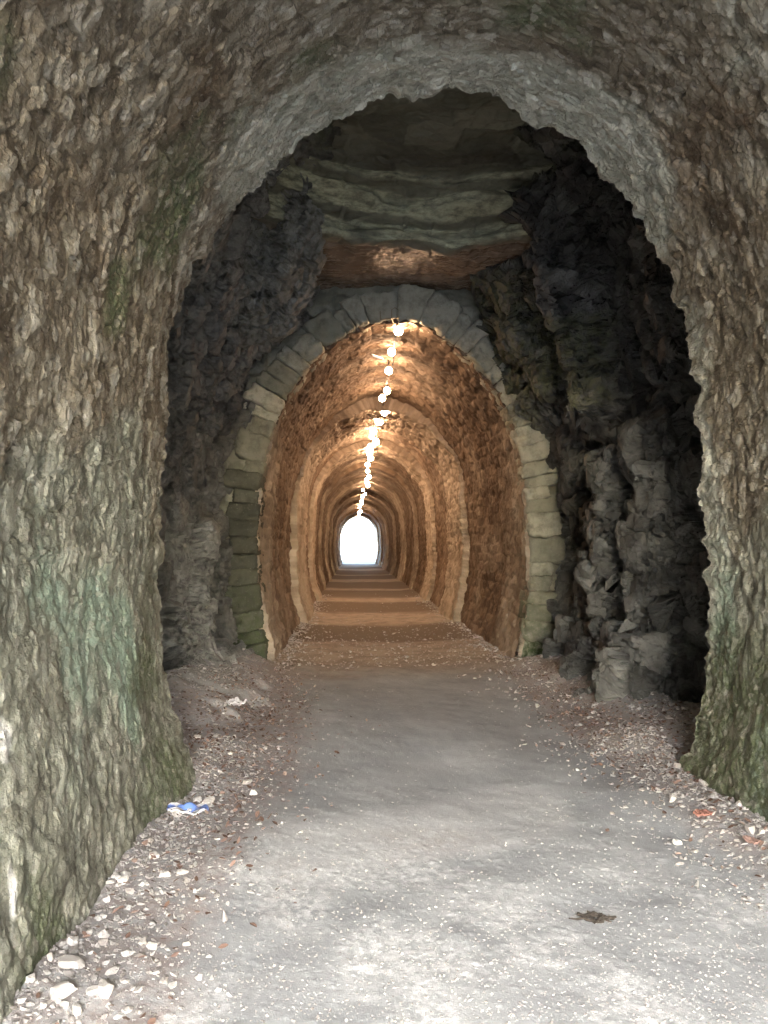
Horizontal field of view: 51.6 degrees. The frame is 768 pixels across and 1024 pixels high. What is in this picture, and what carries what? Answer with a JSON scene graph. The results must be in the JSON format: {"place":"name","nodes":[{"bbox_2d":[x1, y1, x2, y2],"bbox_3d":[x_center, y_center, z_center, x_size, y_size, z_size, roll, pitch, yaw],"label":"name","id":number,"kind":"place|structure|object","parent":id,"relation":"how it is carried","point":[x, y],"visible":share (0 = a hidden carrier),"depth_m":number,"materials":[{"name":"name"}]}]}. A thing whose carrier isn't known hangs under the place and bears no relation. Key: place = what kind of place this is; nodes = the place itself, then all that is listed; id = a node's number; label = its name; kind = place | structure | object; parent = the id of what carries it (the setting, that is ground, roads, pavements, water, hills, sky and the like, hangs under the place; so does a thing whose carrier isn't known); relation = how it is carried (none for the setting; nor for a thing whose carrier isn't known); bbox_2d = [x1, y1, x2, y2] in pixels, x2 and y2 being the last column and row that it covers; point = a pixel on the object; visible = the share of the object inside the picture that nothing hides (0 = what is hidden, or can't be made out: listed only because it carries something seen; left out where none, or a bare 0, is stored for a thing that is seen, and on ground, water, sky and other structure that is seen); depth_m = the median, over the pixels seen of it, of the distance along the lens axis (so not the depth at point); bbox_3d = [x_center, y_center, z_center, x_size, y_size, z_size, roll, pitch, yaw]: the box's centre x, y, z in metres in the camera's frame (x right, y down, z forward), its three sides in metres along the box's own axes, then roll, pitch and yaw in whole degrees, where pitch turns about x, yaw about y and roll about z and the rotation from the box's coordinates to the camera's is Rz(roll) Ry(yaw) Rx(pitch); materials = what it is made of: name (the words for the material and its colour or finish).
{"place":"outdoors","nodes":[
{"label":"outdoors","id":0,"kind":"place"},
{"bbox_2d":[341,550,376,560],"bbox_3d":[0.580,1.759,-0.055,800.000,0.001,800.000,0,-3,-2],"label":"ground","id":1,"kind":"structure","parent":0,"point":[358,555],"depth_m":164.23,"materials":[{"name":"white"}]},
{"bbox_2d":[0,0,767,1023],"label":"rubble vault","id":2,"kind":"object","parent":1,"relation":"on","point":[146,146],"visible":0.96,"depth_m":4.25,"materials":[{"name":"grey stone"}]},
{"bbox_2d":[219,284,570,661],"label":"lined tunnel","id":3,"kind":"structure","parent":1,"relation":"on","point":[461,511],"depth_m":13.10,"materials":[{"name":"stone"}]},
{"bbox_2d":[368,438,372,449],"bbox_3d":[-0.382,-1.956,22.509,0.163,0.378,0.172,0,-3,-2],"label":"ceiling lamp","id":4,"kind":"object","parent":3,"relation":"attached to","point":[370,446],"visible":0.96,"depth_m":22.45,"materials":[{"name":"glass"}]},
{"bbox_2d":[370,428,376,434],"bbox_3d":[-0.256,-2.033,19.193,0.149,0.346,0.157,0,-3,-2],"label":"ceiling lamp","id":5,"kind":"object","parent":3,"relation":"attached to","point":[373,431],"visible":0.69,"depth_m":19.14,"materials":[{"name":"glass"}]},
{"bbox_2d":[373,434,378,444],"bbox_3d":[-0.220,-2.014,21.552,0.178,0.414,0.188,0,-3,-2],"label":"ceiling lamp","id":6,"kind":"object","parent":3,"relation":"attached to","point":[375,441],"visible":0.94,"depth_m":21.49,"materials":[{"name":"glass"}]},
{"bbox_2d":[371,354,383,360],"bbox_3d":[-0.100,-2.409,12.344,0.200,0.020,0.140,16,21,-18],"label":"lamp plate","id":7,"kind":"object","parent":3,"relation":"attached to","point":[377,357],"visible":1,"depth_m":12.30,"materials":[{"name":"white ceramic"}]},
{"bbox_2d":[361,323,396,506],"bbox_3d":[-1.085,-1.119,43.808,0.058,0.191,65.451,0,-3,-2],"label":"power cable","id":8,"kind":"object","parent":3,"relation":"attached to","point":[386,382],"visible":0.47,"depth_m":13.38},
{"bbox_2d":[375,419,382,424],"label":"ceiling lamp","id":9,"kind":"object","parent":3,"relation":"attached to","point":[379,422],"visible":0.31,"depth_m":18.06,"materials":[{"name":"glass"}]},
{"bbox_2d":[379,387,385,401],"bbox_3d":[-0.034,-2.320,15.628,0.129,0.298,0.135,0,-3,-2],"label":"ceiling lamp","id":10,"kind":"object","parent":3,"relation":"attached to","point":[382,398],"visible":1,"depth_m":15.59,"materials":[{"name":"glass"}]},
{"bbox_2d":[384,382,389,393],"bbox_3d":[0.057,-2.309,14.629,0.120,0.279,0.127,0,-3,-2],"label":"ceiling lamp","id":11,"kind":"object","parent":3,"relation":"attached to","point":[386,390],"visible":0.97,"depth_m":14.59,"materials":[{"name":"glass"}]},
{"bbox_2d":[385,361,391,373],"bbox_3d":[0.081,-2.482,13.536,0.119,0.277,0.126,0,-3,-2],"label":"ceiling lamp","id":12,"kind":"object","parent":3,"relation":"attached to","point":[387,370],"visible":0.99,"depth_m":13.50,"materials":[{"name":"glass"}]},
{"bbox_2d":[380,308,397,322],"bbox_3d":[0.068,-2.752,11.151,0.260,0.191,0.227,0,-3,-2],"label":"wire bracket","id":13,"kind":"object","parent":3,"relation":"attached to","point":[388,318],"visible":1,"depth_m":11.04,"materials":[{"name":"black metal"}]},
{"bbox_2d":[388,346,395,355],"bbox_3d":[0.121,-2.571,12.389,0.116,0.269,0.122,0,-3,-2],"label":"ceiling lamp","id":14,"kind":"object","parent":3,"relation":"attached to","point":[391,351],"visible":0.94,"depth_m":12.35,"materials":[{"name":"glass"}]},
{"bbox_2d":[394,324,402,335],"bbox_3d":[0.207,-2.653,11.305,0.122,0.282,0.128,0,-3,-2],"label":"ceiling lamp","id":15,"kind":"object","parent":3,"relation":"attached to","point":[398,330],"visible":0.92,"depth_m":11.26,"materials":[{"name":"glass"}]},
{"bbox_2d":[341,517,376,549],"label":"sky","id":16,"kind":"structure","parent":0,"point":[358,533],"materials":[{"name":"white"}]},
{"bbox_2d":[2,561,767,1023],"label":"path","id":17,"kind":"structure","parent":0,"point":[458,727],"depth_m":4.01,"materials":[{"name":"grey concrete"}]},
{"bbox_2d":[16,996,27,1003],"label":"stone","id":18,"kind":"object","parent":17,"relation":"on","point":[21,1000],"visible":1,"depth_m":2.65,"materials":[{"name":"white stone"}]},
{"bbox_2d":[25,972,35,982],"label":"stone","id":19,"kind":"object","parent":17,"relation":"on","point":[30,978],"visible":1,"depth_m":2.76,"materials":[{"name":"white stone"}]},
{"bbox_2d":[40,1002,46,1008],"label":"stone","id":20,"kind":"object","parent":17,"relation":"on","point":[43,1005],"visible":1,"depth_m":2.64,"materials":[{"name":"white stone"}]},
{"bbox_2d":[47,952,54,961],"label":"stone","id":21,"kind":"object","parent":17,"relation":"on","point":[50,956],"visible":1,"depth_m":2.92,"materials":[{"name":"white stone"}]},
{"bbox_2d":[66,936,78,945],"bbox_3d":[-1.211,1.672,3.083,0.042,0.043,0.056,11,-11,27],"label":"stone","id":22,"kind":"object","parent":17,"relation":"on","point":[71,940],"visible":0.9,"depth_m":3.07,"materials":[{"name":"white stone"}]},
{"bbox_2d":[72,1003,82,1016],"bbox_3d":[-1.022,1.663,2.645,0.034,0.041,0.047,1,-3,-14],"label":"stone","id":23,"kind":"object","parent":17,"relation":"on","point":[77,1010],"visible":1,"depth_m":2.64,"materials":[{"name":"white stone"}]},
{"bbox_2d":[86,985,97,994],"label":"stone","id":24,"kind":"object","parent":17,"relation":"on","point":[92,990],"visible":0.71,"depth_m":2.76,"materials":[{"name":"white stone"}]},
{"bbox_2d":[98,938,107,945],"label":"stone","id":25,"kind":"object","parent":17,"relation":"on","point":[103,941],"visible":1,"depth_m":3.10,"materials":[{"name":"beige stone"}]},
{"bbox_2d":[103,895,109,902],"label":"stone","id":26,"kind":"object","parent":17,"relation":"on","point":[106,899],"visible":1,"depth_m":3.50,"materials":[{"name":"white stone"}]},
{"bbox_2d":[106,879,114,883],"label":"stone","id":27,"kind":"object","parent":17,"relation":"on","point":[111,881],"visible":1,"depth_m":3.66,"materials":[{"name":"white stone"}]},
{"bbox_2d":[104,966,118,975],"bbox_3d":[-0.995,1.682,2.900,0.026,0.030,0.048,-2,-3,40],"label":"stone","id":28,"kind":"object","parent":17,"relation":"on","point":[112,970],"visible":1,"depth_m":2.90,"materials":[{"name":"white stone"}]},
{"bbox_2d":[117,874,129,884],"bbox_3d":[-1.206,1.705,3.676,0.060,0.045,0.040,-13,14,-10],"label":"stone","id":29,"kind":"object","parent":17,"relation":"on","point":[124,878],"visible":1,"depth_m":3.66,"materials":[{"name":"white stone"}]},
{"bbox_2d":[121,1006,133,1013],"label":"stone","id":30,"kind":"object","parent":17,"relation":"on","point":[126,1009],"visible":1,"depth_m":2.69,"materials":[{"name":"white stone"}]},
{"bbox_2d":[125,887,133,893],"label":"stone","id":31,"kind":"object","parent":17,"relation":"on","point":[129,890],"visible":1,"depth_m":3.59,"materials":[{"name":"beige stone"}]},
{"bbox_2d":[138,937,146,945],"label":"stone","id":32,"kind":"object","parent":17,"relation":"on","point":[142,941],"visible":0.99,"depth_m":3.13,"materials":[{"name":"white stone"}]},
{"bbox_2d":[145,837,153,842],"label":"stone","id":33,"kind":"object","parent":17,"relation":"on","point":[151,839],"visible":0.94,"depth_m":4.17,"materials":[{"name":"beige stone"}]},
{"bbox_2d":[146,941,156,949],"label":"stone","id":34,"kind":"object","parent":17,"relation":"on","point":[150,945],"visible":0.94,"depth_m":3.10,"materials":[{"name":"white stone"}]},
{"bbox_2d":[149,851,159,858],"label":"stone","id":35,"kind":"object","parent":17,"relation":"on","point":[156,854],"visible":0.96,"depth_m":3.98,"materials":[{"name":"white stone"}]},
{"bbox_2d":[159,870,170,876],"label":"stone","id":36,"kind":"object","parent":17,"relation":"on","point":[164,873],"visible":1,"depth_m":3.75,"materials":[{"name":"white stone"}]},
{"bbox_2d":[171,811,182,816],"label":"stone","id":37,"kind":"object","parent":17,"relation":"on","point":[174,813],"visible":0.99,"depth_m":4.65,"materials":[{"name":"white stone"}]},
{"bbox_2d":[176,868,188,874],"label":"stone","id":38,"kind":"object","parent":17,"relation":"on","point":[181,871],"visible":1,"depth_m":3.78,"materials":[{"name":"white stone"}]},
{"bbox_2d":[167,802,208,815],"bbox_3d":[-1.169,1.762,4.725,0.242,0.066,0.164,1,-3,-17],"label":"crumpled packet","id":39,"kind":"object","parent":17,"relation":"on","point":[182,808],"visible":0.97,"depth_m":4.70},
{"bbox_2d":[201,796,214,805],"bbox_3d":[-1.082,1.786,4.858,0.058,0.073,0.092,-1,-3,24],"label":"stone","id":40,"kind":"object","parent":17,"relation":"on","point":[208,800],"visible":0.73,"depth_m":4.86,"materials":[{"name":"beige stone"}]},
{"bbox_2d":[243,779,251,783],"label":"stone","id":41,"kind":"object","parent":17,"relation":"on","point":[248,781],"visible":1,"depth_m":5.30,"materials":[{"name":"beige stone"}]},
{"bbox_2d":[249,790,256,794],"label":"stone","id":42,"kind":"object","parent":17,"relation":"on","point":[253,792],"visible":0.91,"depth_m":5.08,"materials":[{"name":"white stone"}]},
{"bbox_2d":[2,591,767,1023],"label":"gravel","id":43,"kind":"structure","parent":17,"relation":"on","point":[156,961],"depth_m":3.95,"materials":[{"name":"grey gravel"}]},
{"bbox_2d":[49,981,76,999],"bbox_3d":[-1.108,1.642,2.728,0.086,0.050,0.087,-15,7,-43],"label":"stone","id":44,"kind":"object","parent":43,"relation":"on","point":[62,990],"visible":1,"depth_m":2.70,"materials":[{"name":"white stone"}]},
{"bbox_2d":[58,955,84,968],"bbox_3d":[-1.145,1.654,2.907,0.097,0.042,0.065,0,-3,-4],"label":"stone","id":45,"kind":"object","parent":43,"relation":"on","point":[70,962],"visible":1,"depth_m":2.89,"materials":[{"name":"white stone"}]},
{"bbox_2d":[100,929,109,937],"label":"stone","id":46,"kind":"object","parent":43,"relation":"on","point":[105,933],"visible":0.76,"depth_m":3.17,"materials":[{"name":"white stone"}]},
{"bbox_2d":[98,978,113,998],"bbox_3d":[-0.967,1.664,2.762,0.055,0.063,0.083,1,-15,-16],"label":"stone","id":47,"kind":"object","parent":43,"relation":"on","point":[105,988],"visible":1,"depth_m":2.74,"materials":[{"name":"white stone"}]},
{"bbox_2d":[121,871,130,875],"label":"stone","id":48,"kind":"object","parent":43,"relation":"on","point":[123,873],"visible":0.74,"depth_m":3.75,"materials":[{"name":"beige stone"}]},
{"bbox_2d":[193,796,201,801],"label":"stone","id":49,"kind":"object","parent":43,"relation":"on","point":[198,798],"visible":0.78,"depth_m":4.93,"materials":[{"name":"beige stone"}]},
{"bbox_2d":[735,801,741,806],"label":"stone","id":50,"kind":"object","parent":43,"relation":"on","point":[738,803],"visible":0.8,"depth_m":4.61,"materials":[{"name":"white stone"}]},
{"bbox_2d":[36,655,767,1023],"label":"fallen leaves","id":51,"kind":"object","parent":17,"relation":"on","point":[152,1021],"visible":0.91,"depth_m":5.86,"materials":[{"name":"brown plant"}]},
{"bbox_2d":[226,697,247,705],"bbox_3d":[-1.333,1.709,7.135,0.168,0.070,0.152,-2,-3,42],"label":"crumpled tissue","id":52,"kind":"object","parent":51,"relation":"on","point":[235,701],"visible":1,"depth_m":7.12,"materials":[{"name":"white paper"}]},
{"bbox_2d":[568,910,616,923],"bbox_3d":[0.898,1.746,3.416,0.195,0.023,0.111,-1,-3,20],"label":"twig tuft","id":53,"kind":"object","parent":17,"relation":"on","point":[600,917],"visible":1,"depth_m":3.41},
{"bbox_2d":[664,715,673,718],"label":"stone","id":54,"kind":"object","parent":17,"relation":"on","point":[668,717],"visible":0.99,"depth_m":6.42,"materials":[{"name":"grey stone"}]},
{"bbox_2d":[669,793,676,801],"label":"stone","id":55,"kind":"object","parent":17,"relation":"on","point":[673,797],"visible":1,"depth_m":4.79,"materials":[{"name":"beige stone"}]},
{"bbox_2d":[672,839,681,844],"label":"stone","id":56,"kind":"object","parent":17,"relation":"on","point":[676,842],"visible":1,"depth_m":4.26,"materials":[{"name":"white stone"}]},
{"bbox_2d":[673,763,680,768],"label":"stone","id":57,"kind":"object","parent":17,"relation":"on","point":[678,765],"visible":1,"depth_m":5.46,"materials":[{"name":"beige stone"}]},
{"bbox_2d":[699,779,705,786],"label":"stone","id":58,"kind":"object","parent":17,"relation":"on","point":[702,782],"visible":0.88,"depth_m":5.06,"materials":[{"name":"beige stone"}]},
{"bbox_2d":[693,809,712,816],"bbox_3d":[1.821,1.715,4.524,0.102,0.034,0.084,2,-3,-37],"label":"red scrap","id":59,"kind":"object","parent":17,"relation":"on","point":[701,812],"visible":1,"depth_m":4.51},
{"bbox_2d":[745,824,754,834],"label":"stone","id":60,"kind":"object","parent":17,"relation":"on","point":[750,829],"visible":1,"depth_m":4.22,"materials":[{"name":"white stone"}]},
{"bbox_2d":[743,835,761,844],"bbox_3d":[1.917,1.706,4.127,0.056,0.029,0.082,1,-3,-21],"label":"red scrap","id":61,"kind":"object","parent":17,"relation":"on","point":[749,839],"visible":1,"depth_m":4.12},
{"bbox_2d":[156,117,710,702],"bbox_3d":[0.517,-0.985,8.299,6.434,6.858,6.340,0,-3,-2],"label":"rock cutting","id":62,"kind":"object","parent":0,"point":[582,317],"visible":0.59,"depth_m":8.64,"materials":[{"name":"grey stone"}]},
{"bbox_2d":[251,87,552,290],"bbox_3d":[0.447,-3.697,8.684,4.200,1.055,5.724,0,-3,-2],"label":"rock ledge","id":63,"kind":"object","parent":62,"relation":"attached to","point":[405,190],"visible":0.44,"depth_m":9.04,"materials":[{"name":"grey stone"}]}
]}

